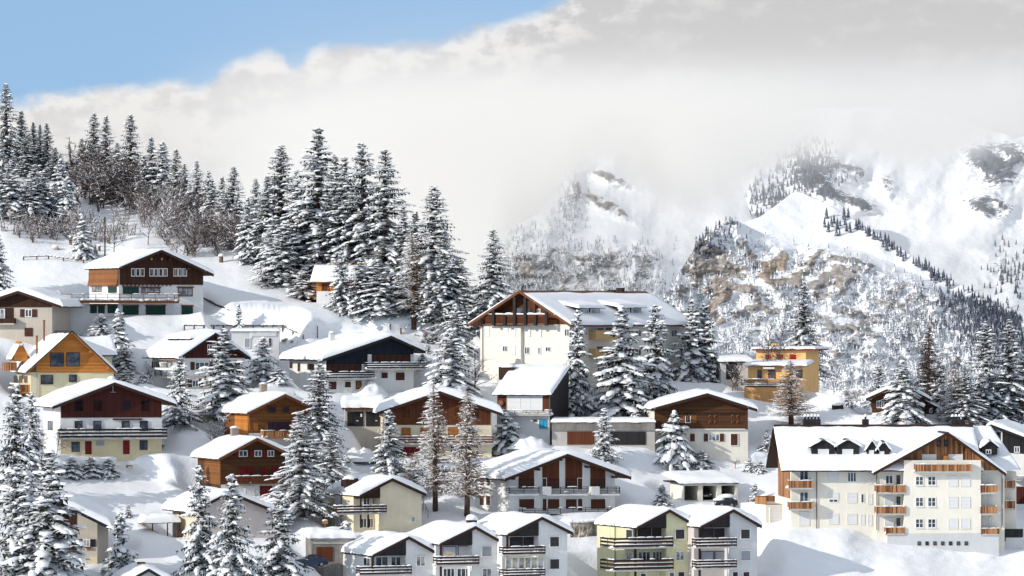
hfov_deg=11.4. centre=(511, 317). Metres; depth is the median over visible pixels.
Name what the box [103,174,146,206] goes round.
sapling clump
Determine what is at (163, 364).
window
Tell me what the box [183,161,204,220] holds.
spruce tree
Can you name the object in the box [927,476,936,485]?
window
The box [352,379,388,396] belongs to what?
snow heap
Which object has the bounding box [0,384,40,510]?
spruce tree
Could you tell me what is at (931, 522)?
window
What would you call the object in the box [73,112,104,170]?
spruce tree
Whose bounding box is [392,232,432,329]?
larch tree
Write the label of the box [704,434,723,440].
window
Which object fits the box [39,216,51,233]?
sapling clump
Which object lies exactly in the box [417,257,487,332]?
spruce tree
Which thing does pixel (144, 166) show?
spruce tree
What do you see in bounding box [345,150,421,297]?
spruce tree
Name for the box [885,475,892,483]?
window
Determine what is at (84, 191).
sapling clump
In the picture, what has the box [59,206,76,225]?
bare shrub
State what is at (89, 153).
bare shrub
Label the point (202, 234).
bare shrub
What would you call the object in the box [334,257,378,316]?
spruce tree
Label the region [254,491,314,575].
spruce tree
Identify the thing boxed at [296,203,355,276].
spruce tree
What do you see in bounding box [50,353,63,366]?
window
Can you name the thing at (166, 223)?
bare shrub
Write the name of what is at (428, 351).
snowy bush
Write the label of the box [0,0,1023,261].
sky
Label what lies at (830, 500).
window
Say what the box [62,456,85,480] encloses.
snowy bush
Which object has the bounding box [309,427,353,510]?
spruce tree
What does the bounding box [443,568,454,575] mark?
window
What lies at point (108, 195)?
sapling clump
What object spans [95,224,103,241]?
sapling clump
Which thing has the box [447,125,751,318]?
mountain
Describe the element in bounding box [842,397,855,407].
snowy bush
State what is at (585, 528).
stone wall
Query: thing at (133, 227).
sapling clump
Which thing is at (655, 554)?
window
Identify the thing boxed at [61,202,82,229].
bare shrub
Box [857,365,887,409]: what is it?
spruce tree
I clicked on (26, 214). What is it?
bare shrub
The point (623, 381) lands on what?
spruce tree
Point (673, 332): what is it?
window
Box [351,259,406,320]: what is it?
spruce tree
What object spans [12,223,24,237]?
sapling clump
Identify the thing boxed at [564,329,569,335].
window
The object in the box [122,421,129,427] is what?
window
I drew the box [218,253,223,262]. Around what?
tree stump
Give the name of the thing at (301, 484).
spruce tree
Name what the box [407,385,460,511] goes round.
larch tree
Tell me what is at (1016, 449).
window
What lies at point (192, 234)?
bare shrub
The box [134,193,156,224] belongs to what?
bare shrub
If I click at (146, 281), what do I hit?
chalet
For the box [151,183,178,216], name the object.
bare shrub
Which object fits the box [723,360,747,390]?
bare shrub
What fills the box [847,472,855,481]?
window
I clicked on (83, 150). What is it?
bare shrub
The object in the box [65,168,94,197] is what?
bare shrub
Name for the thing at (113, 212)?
bare shrub
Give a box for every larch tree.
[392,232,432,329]
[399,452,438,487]
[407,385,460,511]
[438,391,496,516]
[764,361,821,423]
[912,326,945,396]
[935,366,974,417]
[1000,393,1023,421]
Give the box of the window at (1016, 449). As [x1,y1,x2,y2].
[1014,446,1019,452]
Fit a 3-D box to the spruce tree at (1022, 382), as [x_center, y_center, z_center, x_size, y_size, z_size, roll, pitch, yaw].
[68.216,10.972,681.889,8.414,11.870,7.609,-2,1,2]
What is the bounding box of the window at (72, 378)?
[69,375,76,381]
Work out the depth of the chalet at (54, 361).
670.23 m
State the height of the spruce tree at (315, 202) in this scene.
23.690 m
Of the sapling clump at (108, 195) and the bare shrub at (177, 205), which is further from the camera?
the sapling clump at (108, 195)
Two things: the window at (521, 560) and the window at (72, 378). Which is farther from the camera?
the window at (72, 378)
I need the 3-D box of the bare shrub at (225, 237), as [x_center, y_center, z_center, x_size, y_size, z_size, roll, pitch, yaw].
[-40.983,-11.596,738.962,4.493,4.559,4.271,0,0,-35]
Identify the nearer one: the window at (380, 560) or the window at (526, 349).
the window at (380, 560)
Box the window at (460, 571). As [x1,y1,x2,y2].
[457,568,467,575]
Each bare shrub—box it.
[18,206,33,221]
[44,218,56,237]
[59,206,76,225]
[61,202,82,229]
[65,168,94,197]
[68,140,96,161]
[70,146,110,167]
[73,149,96,173]
[76,159,118,200]
[84,171,101,195]
[86,168,122,202]
[86,220,97,238]
[91,144,124,177]
[105,158,125,199]
[108,204,121,218]
[113,175,147,213]
[116,222,128,240]
[121,161,154,193]
[121,207,131,221]
[123,159,139,181]
[123,184,137,210]
[133,192,153,226]
[134,180,161,210]
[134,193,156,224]
[143,181,167,212]
[143,359,151,378]
[148,201,166,236]
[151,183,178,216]
[155,206,177,244]
[162,193,181,219]
[162,196,186,231]
[162,203,187,237]
[163,187,191,218]
[164,230,183,252]
[166,211,192,243]
[167,185,190,202]
[169,188,200,214]
[169,193,194,225]
[169,211,184,236]
[175,208,194,230]
[175,226,200,255]
[178,191,196,220]
[179,222,201,254]
[181,190,205,213]
[183,218,203,256]
[188,207,207,237]
[188,212,204,239]
[191,193,206,210]
[191,193,210,219]
[192,189,205,217]
[194,223,211,247]
[197,208,218,238]
[202,414,229,440]
[203,205,218,231]
[206,211,225,243]
[206,218,222,250]
[208,223,235,249]
[210,234,230,255]
[211,207,232,243]
[212,206,234,246]
[219,214,241,250]
[222,213,242,248]
[228,222,243,251]
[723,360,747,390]
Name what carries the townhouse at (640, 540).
on the snowy hillside
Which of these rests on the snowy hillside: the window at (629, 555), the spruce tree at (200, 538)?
the spruce tree at (200, 538)
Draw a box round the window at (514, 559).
[512,557,517,568]
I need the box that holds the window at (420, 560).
[416,556,425,565]
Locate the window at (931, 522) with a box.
[927,519,935,528]
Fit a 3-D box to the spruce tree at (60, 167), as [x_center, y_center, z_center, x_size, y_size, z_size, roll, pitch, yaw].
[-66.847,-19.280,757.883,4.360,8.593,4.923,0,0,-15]
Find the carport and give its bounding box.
[137,513,180,537]
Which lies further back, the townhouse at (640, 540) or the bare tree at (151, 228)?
the bare tree at (151, 228)
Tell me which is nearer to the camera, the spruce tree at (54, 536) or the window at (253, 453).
the spruce tree at (54, 536)
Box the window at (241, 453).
[234,450,247,456]
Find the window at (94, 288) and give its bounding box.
[92,286,101,291]
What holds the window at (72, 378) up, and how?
in the chalet at (54, 361)
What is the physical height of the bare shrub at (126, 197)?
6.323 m
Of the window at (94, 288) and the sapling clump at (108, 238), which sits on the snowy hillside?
the sapling clump at (108, 238)
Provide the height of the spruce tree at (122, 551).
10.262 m
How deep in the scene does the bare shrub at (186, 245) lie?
735.93 m
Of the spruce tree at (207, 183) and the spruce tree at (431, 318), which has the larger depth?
the spruce tree at (207, 183)
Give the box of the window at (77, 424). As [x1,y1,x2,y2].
[74,421,82,428]
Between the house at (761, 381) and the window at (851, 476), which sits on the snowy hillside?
the house at (761, 381)
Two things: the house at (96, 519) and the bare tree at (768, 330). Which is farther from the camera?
the bare tree at (768, 330)
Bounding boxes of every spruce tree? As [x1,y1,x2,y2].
[0,83,24,173]
[0,160,34,218]
[0,170,19,215]
[0,234,15,290]
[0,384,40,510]
[0,467,40,575]
[4,449,90,575]
[5,476,41,522]
[7,180,51,222]
[10,111,38,171]
[14,135,42,176]
[17,392,57,477]
[24,170,62,220]
[25,164,57,216]
[28,122,41,168]
[34,123,54,171]
[35,124,45,170]
[44,147,69,180]
[50,158,72,205]
[52,176,80,222]
[65,213,98,260]
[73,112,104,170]
[73,138,86,170]
[87,314,113,335]
[93,244,99,256]
[94,116,116,166]
[98,511,139,575]
[105,143,122,178]
[108,308,138,373]
[112,347,140,379]
[113,114,143,190]
[124,504,132,518]
[133,142,177,206]
[134,155,153,206]
[140,137,166,192]
[156,149,182,211]
[162,355,202,431]
[170,465,228,575]
[176,163,191,198]
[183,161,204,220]
[190,328,254,420]
[197,170,211,221]
[198,178,220,232]
[203,474,267,575]
[211,177,226,213]
[211,191,234,241]
[212,166,246,226]
[230,192,242,231]
[232,197,262,265]
[233,303,244,327]
[237,178,264,243]
[240,145,301,262]
[240,176,281,266]
[245,337,278,383]
[247,222,312,291]
[249,215,297,281]
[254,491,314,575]
[256,412,342,522]
[273,127,349,280]
[281,171,307,250]
[285,271,315,301]
[287,358,355,470]
[289,213,317,278]
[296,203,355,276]
[309,156,367,282]
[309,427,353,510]
[318,155,349,264]
[322,250,363,316]
[326,143,389,296]
[328,207,373,265]
[333,521,356,566]
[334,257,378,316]
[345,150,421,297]
[351,212,384,282]
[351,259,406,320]
[368,410,411,475]
[383,224,408,297]
[384,186,475,321]
[384,206,411,299]
[390,212,428,306]
[405,273,438,328]
[415,230,473,321]
[415,268,444,333]
[415,354,431,362]
[417,256,471,325]
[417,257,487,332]
[418,333,430,342]
[422,328,482,397]
[428,332,443,343]
[440,304,478,361]
[462,230,518,335]
[561,310,597,416]
[579,305,656,416]
[587,408,624,464]
[629,305,680,403]
[651,410,698,470]
[652,483,674,507]
[666,299,711,382]
[688,303,722,382]
[747,483,760,501]
[757,433,769,451]
[781,281,842,382]
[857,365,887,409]
[871,360,933,423]
[927,360,952,421]
[942,368,998,431]
[961,321,1023,433]
[981,319,1023,433]
[1000,356,1023,433]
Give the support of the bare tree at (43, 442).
on the snowy hillside
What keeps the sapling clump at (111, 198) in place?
on the snowy hillside
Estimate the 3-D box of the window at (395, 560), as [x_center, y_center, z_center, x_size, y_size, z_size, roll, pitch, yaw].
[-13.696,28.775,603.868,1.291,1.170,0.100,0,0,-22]
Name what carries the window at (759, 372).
in the house at (761, 381)
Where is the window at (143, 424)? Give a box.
[140,421,147,430]
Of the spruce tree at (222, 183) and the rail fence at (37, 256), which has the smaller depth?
the rail fence at (37, 256)
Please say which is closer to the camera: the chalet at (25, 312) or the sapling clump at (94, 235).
the chalet at (25, 312)
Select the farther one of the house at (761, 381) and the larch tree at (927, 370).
the house at (761, 381)
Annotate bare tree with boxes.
[20,416,48,451]
[39,426,70,454]
[63,208,75,231]
[100,215,125,249]
[137,209,167,244]
[461,350,497,394]
[758,320,782,361]
[768,322,800,361]
[850,390,863,406]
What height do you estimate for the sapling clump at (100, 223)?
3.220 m
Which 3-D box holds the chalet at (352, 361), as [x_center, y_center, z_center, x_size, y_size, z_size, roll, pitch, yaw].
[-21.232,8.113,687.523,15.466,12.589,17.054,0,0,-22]
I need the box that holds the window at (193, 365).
[190,362,212,369]
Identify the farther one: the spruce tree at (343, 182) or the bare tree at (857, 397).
the spruce tree at (343, 182)
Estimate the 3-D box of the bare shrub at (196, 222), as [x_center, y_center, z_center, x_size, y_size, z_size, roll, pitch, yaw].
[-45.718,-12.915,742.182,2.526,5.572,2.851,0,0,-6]
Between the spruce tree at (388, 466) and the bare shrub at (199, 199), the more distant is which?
the bare shrub at (199, 199)
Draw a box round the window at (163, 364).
[161,362,173,367]
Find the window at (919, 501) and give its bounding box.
[915,497,923,506]
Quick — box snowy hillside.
[0,152,1023,575]
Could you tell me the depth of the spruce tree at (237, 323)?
703.46 m
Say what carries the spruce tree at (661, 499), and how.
on the snowy hillside
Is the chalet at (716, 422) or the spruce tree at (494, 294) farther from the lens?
the spruce tree at (494, 294)
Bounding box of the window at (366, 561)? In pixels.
[363,557,370,565]
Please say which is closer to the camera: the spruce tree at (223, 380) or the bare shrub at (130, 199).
the spruce tree at (223, 380)
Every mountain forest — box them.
[717,127,1023,309]
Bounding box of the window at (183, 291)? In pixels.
[177,287,193,295]
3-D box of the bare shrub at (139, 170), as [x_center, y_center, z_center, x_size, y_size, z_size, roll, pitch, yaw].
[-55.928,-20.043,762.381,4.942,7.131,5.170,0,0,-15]
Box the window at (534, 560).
[531,557,537,567]
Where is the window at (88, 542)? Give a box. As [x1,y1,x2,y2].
[77,539,94,546]
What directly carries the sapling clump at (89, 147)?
on the snowy hillside
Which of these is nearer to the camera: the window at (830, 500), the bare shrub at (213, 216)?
the window at (830, 500)
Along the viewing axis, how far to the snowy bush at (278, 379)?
677.90 m
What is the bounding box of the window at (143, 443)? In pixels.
[140,440,147,449]
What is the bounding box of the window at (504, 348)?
[502,346,507,351]
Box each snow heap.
[337,462,359,472]
[342,447,377,461]
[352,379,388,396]
[506,436,550,448]
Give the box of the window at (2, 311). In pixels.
[0,309,4,317]
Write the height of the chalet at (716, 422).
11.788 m
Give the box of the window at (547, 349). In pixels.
[545,347,550,351]
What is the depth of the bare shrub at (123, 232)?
742.44 m
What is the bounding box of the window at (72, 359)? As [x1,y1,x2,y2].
[66,352,79,365]
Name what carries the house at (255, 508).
on the snowy hillside
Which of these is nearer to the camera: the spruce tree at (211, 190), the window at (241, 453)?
the window at (241, 453)
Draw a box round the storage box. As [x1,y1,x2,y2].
[831,402,842,409]
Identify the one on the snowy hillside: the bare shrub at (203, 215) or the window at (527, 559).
the bare shrub at (203, 215)
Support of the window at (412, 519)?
in the house at (363, 502)
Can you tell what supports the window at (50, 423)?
in the chalet at (121, 421)
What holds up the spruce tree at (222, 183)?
on the snowy hillside
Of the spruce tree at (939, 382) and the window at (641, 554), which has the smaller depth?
the window at (641, 554)
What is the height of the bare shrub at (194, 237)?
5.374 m
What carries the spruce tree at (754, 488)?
on the snowy hillside
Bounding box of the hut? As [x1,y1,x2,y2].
[310,258,369,304]
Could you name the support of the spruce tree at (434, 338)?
on the snowy hillside
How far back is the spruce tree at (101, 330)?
688.73 m
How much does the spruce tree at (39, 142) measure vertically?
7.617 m
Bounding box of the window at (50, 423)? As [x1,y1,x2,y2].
[48,421,52,429]
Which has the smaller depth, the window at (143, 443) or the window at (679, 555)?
the window at (679, 555)
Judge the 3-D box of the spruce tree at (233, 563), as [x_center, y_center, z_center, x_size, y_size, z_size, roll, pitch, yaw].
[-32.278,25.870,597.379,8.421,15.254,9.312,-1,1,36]
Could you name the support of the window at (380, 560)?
in the townhouse at (377, 553)
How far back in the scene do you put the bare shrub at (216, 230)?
739.15 m
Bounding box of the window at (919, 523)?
[915,519,923,528]
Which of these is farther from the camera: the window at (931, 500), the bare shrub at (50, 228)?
the bare shrub at (50, 228)
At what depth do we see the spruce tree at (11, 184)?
748.65 m
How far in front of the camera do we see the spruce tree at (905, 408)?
672.42 m
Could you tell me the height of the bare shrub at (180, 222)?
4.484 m
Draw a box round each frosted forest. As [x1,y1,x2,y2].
[485,146,676,300]
[663,216,1023,409]
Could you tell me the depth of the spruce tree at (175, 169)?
756.79 m
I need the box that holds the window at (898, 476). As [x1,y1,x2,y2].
[897,475,899,484]
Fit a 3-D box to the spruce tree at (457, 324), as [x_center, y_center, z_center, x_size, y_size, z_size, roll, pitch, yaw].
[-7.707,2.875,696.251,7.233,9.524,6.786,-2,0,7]
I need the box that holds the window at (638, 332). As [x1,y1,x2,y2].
[635,330,640,336]
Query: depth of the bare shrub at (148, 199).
755.99 m
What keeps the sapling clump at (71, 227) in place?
on the snowy hillside
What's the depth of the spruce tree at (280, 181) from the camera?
732.89 m
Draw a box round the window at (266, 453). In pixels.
[263,450,273,456]
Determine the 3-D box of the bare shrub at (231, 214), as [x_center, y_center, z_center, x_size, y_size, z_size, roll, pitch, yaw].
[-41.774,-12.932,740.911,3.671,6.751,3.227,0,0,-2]
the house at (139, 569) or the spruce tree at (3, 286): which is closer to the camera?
the house at (139, 569)
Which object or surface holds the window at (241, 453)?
in the chalet at (250, 463)
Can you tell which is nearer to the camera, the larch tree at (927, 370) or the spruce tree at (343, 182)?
the larch tree at (927, 370)
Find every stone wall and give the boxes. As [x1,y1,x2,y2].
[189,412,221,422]
[566,518,596,537]
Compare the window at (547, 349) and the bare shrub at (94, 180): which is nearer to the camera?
the window at (547, 349)
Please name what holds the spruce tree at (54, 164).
on the snowy hillside
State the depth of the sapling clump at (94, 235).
743.41 m
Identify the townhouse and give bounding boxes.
[341,530,434,575]
[407,514,498,575]
[477,511,573,575]
[594,504,689,575]
[675,504,762,575]
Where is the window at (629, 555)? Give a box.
[626,551,632,559]
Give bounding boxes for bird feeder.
[322,519,327,527]
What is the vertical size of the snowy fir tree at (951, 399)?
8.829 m
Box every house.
[20,490,125,563]
[111,562,171,575]
[161,486,276,538]
[324,473,426,531]
[492,364,571,444]
[740,342,829,403]
[986,419,1023,509]
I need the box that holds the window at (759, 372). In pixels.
[757,370,761,377]
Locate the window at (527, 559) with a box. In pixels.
[525,557,530,568]
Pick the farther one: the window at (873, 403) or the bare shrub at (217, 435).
the window at (873, 403)
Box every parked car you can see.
[294,554,327,566]
[703,487,711,498]
[713,494,738,506]
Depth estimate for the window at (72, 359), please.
670.17 m
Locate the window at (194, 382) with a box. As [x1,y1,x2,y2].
[188,380,202,386]
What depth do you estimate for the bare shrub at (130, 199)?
757.83 m
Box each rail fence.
[23,254,83,262]
[183,324,283,331]
[203,298,228,309]
[283,326,303,338]
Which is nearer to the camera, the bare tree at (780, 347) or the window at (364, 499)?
the window at (364, 499)
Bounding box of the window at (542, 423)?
[538,419,548,428]
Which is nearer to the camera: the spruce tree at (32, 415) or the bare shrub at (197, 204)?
the spruce tree at (32, 415)
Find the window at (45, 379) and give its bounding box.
[41,375,52,383]
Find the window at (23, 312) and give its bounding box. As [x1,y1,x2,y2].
[20,309,36,316]
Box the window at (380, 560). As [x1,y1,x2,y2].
[375,556,387,565]
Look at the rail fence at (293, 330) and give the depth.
703.93 m
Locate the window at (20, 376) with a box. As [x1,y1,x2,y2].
[19,375,22,382]
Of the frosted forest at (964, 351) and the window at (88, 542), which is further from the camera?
the frosted forest at (964, 351)
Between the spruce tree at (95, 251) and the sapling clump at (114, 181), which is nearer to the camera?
the spruce tree at (95, 251)
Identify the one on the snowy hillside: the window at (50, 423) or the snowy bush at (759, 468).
the snowy bush at (759, 468)
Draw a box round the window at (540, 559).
[538,557,543,567]
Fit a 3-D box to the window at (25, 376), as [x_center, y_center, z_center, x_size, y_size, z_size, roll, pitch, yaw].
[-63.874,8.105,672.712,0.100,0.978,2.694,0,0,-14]
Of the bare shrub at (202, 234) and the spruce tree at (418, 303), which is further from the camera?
the bare shrub at (202, 234)
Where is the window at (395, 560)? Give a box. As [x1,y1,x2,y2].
[391,556,400,565]
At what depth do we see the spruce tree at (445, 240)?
704.60 m
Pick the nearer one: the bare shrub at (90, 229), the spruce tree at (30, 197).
the bare shrub at (90, 229)
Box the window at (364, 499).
[363,498,366,507]
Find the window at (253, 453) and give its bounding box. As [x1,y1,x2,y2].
[250,450,261,456]
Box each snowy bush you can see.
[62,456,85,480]
[80,456,103,479]
[99,458,121,480]
[119,369,136,382]
[133,373,152,384]
[266,367,294,385]
[424,344,432,354]
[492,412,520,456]
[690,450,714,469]
[742,458,755,473]
[750,461,768,474]
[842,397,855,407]
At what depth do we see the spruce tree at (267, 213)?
731.74 m
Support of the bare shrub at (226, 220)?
on the snowy hillside
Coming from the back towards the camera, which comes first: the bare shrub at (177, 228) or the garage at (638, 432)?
the bare shrub at (177, 228)
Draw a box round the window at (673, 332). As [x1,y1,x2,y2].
[671,330,676,336]
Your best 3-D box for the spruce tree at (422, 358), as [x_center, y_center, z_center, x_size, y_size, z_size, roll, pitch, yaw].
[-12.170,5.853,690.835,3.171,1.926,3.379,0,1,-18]
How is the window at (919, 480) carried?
in the apartment block at (951, 486)
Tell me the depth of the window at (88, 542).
605.74 m
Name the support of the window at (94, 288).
in the chalet at (146, 281)
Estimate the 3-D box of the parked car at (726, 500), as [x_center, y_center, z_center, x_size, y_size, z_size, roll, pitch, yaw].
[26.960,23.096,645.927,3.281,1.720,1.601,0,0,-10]
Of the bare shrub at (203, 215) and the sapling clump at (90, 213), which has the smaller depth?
the bare shrub at (203, 215)
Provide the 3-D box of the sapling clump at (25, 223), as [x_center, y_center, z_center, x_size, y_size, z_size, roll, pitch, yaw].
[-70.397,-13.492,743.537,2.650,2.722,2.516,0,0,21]
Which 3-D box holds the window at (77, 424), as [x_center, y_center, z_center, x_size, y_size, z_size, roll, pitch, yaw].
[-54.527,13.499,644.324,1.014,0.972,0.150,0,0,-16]
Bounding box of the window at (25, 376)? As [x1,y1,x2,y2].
[24,375,27,382]
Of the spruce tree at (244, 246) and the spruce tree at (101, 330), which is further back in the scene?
the spruce tree at (244, 246)
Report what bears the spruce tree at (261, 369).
on the snowy hillside
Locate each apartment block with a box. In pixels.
[468,288,695,396]
[765,414,1022,556]
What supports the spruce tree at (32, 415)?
on the snowy hillside
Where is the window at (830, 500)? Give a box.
[829,499,837,502]
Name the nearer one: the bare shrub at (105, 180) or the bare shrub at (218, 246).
the bare shrub at (218, 246)
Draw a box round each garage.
[302,526,356,575]
[340,394,384,456]
[551,417,655,451]
[662,470,739,501]
[741,496,782,522]
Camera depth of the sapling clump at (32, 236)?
738.31 m
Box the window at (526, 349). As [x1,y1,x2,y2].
[524,347,529,353]
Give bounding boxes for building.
[230,328,280,365]
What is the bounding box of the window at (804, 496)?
[800,492,808,501]
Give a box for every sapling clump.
[0,211,11,231]
[1,198,8,219]
[8,210,13,223]
[8,211,29,233]
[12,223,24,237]
[20,215,32,232]
[22,210,37,231]
[22,222,38,242]
[31,211,47,237]
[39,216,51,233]
[43,212,56,234]
[45,217,63,239]
[56,218,63,233]
[59,138,86,173]
[61,222,72,238]
[62,213,79,235]
[63,219,77,244]
[64,146,90,186]
[64,147,108,174]
[64,168,107,204]
[74,157,95,198]
[75,164,99,192]
[76,157,114,192]
[80,155,115,194]
[82,169,126,205]
[87,203,103,222]
[88,168,116,211]
[90,219,100,240]
[92,162,134,199]
[94,214,104,231]
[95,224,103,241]
[101,149,122,183]
[101,182,116,204]
[102,166,134,198]
[102,227,118,243]
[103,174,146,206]
[111,156,147,189]
[111,214,124,231]
[114,156,139,197]
[117,212,128,228]
[122,218,142,235]
[124,176,169,216]
[199,216,219,245]
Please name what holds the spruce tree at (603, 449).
on the snowy hillside
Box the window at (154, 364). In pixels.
[152,361,158,367]
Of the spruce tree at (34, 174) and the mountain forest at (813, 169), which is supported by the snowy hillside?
the spruce tree at (34, 174)
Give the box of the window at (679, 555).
[675,551,683,560]
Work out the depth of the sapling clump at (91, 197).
759.60 m
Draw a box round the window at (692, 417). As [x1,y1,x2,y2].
[679,415,695,422]
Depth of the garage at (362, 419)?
662.11 m
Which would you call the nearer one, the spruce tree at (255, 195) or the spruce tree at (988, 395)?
the spruce tree at (988, 395)
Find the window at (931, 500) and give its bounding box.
[928,497,935,506]
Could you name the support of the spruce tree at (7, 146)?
on the snowy hillside
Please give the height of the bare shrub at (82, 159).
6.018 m
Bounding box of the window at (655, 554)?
[652,551,660,561]
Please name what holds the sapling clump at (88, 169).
on the snowy hillside
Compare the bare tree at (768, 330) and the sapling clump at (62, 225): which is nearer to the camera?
the bare tree at (768, 330)
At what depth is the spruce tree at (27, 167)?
771.52 m
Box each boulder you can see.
[52,245,59,249]
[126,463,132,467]
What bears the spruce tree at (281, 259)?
on the snowy hillside
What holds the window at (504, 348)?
in the apartment block at (533, 327)
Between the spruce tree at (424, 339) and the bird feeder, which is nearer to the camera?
the bird feeder
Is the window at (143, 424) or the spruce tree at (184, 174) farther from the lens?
the spruce tree at (184, 174)
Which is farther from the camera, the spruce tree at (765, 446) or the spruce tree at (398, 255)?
the spruce tree at (398, 255)
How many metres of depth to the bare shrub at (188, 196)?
751.26 m
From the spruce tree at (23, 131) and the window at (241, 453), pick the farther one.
the spruce tree at (23, 131)
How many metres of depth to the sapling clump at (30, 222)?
743.80 m
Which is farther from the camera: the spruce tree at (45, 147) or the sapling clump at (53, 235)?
the spruce tree at (45, 147)
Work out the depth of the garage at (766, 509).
635.42 m
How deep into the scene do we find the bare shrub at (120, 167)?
762.65 m
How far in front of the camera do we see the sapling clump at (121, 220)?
748.82 m
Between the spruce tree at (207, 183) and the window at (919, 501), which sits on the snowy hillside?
the spruce tree at (207, 183)
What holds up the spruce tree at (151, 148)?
on the snowy hillside
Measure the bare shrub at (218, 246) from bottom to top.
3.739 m
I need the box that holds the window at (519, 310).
[517,308,522,312]
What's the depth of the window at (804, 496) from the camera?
626.80 m
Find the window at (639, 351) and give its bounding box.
[635,348,640,355]
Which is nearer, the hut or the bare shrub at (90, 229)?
the hut
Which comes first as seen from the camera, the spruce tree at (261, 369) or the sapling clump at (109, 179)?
the spruce tree at (261, 369)
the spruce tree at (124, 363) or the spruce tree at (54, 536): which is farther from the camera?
the spruce tree at (124, 363)
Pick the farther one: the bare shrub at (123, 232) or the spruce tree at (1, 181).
the spruce tree at (1, 181)
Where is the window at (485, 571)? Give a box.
[482,568,491,575]
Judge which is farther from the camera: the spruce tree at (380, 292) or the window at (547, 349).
the spruce tree at (380, 292)
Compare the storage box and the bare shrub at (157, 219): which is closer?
the storage box
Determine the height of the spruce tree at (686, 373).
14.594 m
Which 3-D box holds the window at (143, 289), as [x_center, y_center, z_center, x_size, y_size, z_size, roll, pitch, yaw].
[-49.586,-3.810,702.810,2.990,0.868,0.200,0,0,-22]
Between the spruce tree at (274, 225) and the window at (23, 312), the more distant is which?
the spruce tree at (274, 225)
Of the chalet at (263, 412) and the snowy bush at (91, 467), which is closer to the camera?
the snowy bush at (91, 467)
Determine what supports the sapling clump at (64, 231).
on the snowy hillside
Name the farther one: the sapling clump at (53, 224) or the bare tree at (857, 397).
the sapling clump at (53, 224)
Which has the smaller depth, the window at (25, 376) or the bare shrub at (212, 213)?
the window at (25, 376)
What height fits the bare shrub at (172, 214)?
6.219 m
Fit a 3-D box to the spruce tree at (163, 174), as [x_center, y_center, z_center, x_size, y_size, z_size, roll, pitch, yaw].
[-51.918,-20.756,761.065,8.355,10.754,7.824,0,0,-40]
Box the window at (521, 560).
[518,557,524,568]
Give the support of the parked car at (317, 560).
on the snowy hillside
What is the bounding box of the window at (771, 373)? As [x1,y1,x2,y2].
[768,370,774,377]
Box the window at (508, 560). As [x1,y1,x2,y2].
[505,557,511,568]
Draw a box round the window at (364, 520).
[362,518,366,527]
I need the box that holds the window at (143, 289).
[140,286,160,292]
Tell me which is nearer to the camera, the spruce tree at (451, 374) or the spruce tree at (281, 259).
the spruce tree at (451, 374)
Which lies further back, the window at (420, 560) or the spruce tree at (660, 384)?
the spruce tree at (660, 384)
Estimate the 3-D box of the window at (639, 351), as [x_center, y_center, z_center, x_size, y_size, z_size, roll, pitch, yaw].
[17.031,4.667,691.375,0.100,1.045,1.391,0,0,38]
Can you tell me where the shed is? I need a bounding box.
[715,354,751,390]
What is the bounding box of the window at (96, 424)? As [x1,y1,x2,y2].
[93,421,100,428]
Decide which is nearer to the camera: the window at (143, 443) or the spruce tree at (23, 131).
the window at (143, 443)
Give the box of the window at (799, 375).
[796,370,801,377]
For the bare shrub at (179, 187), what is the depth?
755.38 m
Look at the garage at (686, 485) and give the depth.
647.30 m
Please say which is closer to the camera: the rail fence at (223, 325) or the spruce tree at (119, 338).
the spruce tree at (119, 338)
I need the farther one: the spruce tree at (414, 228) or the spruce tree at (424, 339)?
the spruce tree at (414, 228)
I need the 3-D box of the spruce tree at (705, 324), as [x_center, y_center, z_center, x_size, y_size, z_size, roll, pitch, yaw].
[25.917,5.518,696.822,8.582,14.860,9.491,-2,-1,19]
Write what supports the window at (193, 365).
in the chalet at (192, 347)
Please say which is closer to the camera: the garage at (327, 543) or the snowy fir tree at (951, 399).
the garage at (327, 543)
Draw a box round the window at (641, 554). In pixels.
[638,551,649,561]
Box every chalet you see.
[0,287,83,344]
[2,320,116,396]
[33,376,176,474]
[71,248,214,334]
[141,328,251,388]
[190,426,289,495]
[217,382,313,446]
[279,331,428,393]
[373,383,502,457]
[464,448,631,515]
[644,388,758,463]
[864,384,944,420]
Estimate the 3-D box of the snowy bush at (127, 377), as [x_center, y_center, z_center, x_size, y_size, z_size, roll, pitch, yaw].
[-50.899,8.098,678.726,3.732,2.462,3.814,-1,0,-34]
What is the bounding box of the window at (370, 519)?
[369,518,372,527]
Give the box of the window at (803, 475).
[800,472,808,479]
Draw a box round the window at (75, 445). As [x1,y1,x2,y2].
[72,442,79,451]
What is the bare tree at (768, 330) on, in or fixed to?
on the snowy hillside
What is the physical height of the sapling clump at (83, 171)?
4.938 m
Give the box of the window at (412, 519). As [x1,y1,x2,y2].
[410,517,415,521]
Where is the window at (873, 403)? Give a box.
[871,401,883,407]
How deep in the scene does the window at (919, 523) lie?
626.04 m
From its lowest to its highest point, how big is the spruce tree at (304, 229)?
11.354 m
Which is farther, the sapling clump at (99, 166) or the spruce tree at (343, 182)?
the sapling clump at (99, 166)
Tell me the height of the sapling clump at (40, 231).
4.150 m
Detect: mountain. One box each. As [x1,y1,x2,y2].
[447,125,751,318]
[707,107,1023,319]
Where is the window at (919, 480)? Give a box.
[915,476,923,485]
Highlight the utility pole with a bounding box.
[104,217,105,255]
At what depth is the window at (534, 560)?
601.76 m
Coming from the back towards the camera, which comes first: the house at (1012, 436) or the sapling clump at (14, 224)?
the sapling clump at (14, 224)
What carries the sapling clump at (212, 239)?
on the snowy hillside
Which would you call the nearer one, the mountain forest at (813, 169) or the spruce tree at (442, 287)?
the spruce tree at (442, 287)

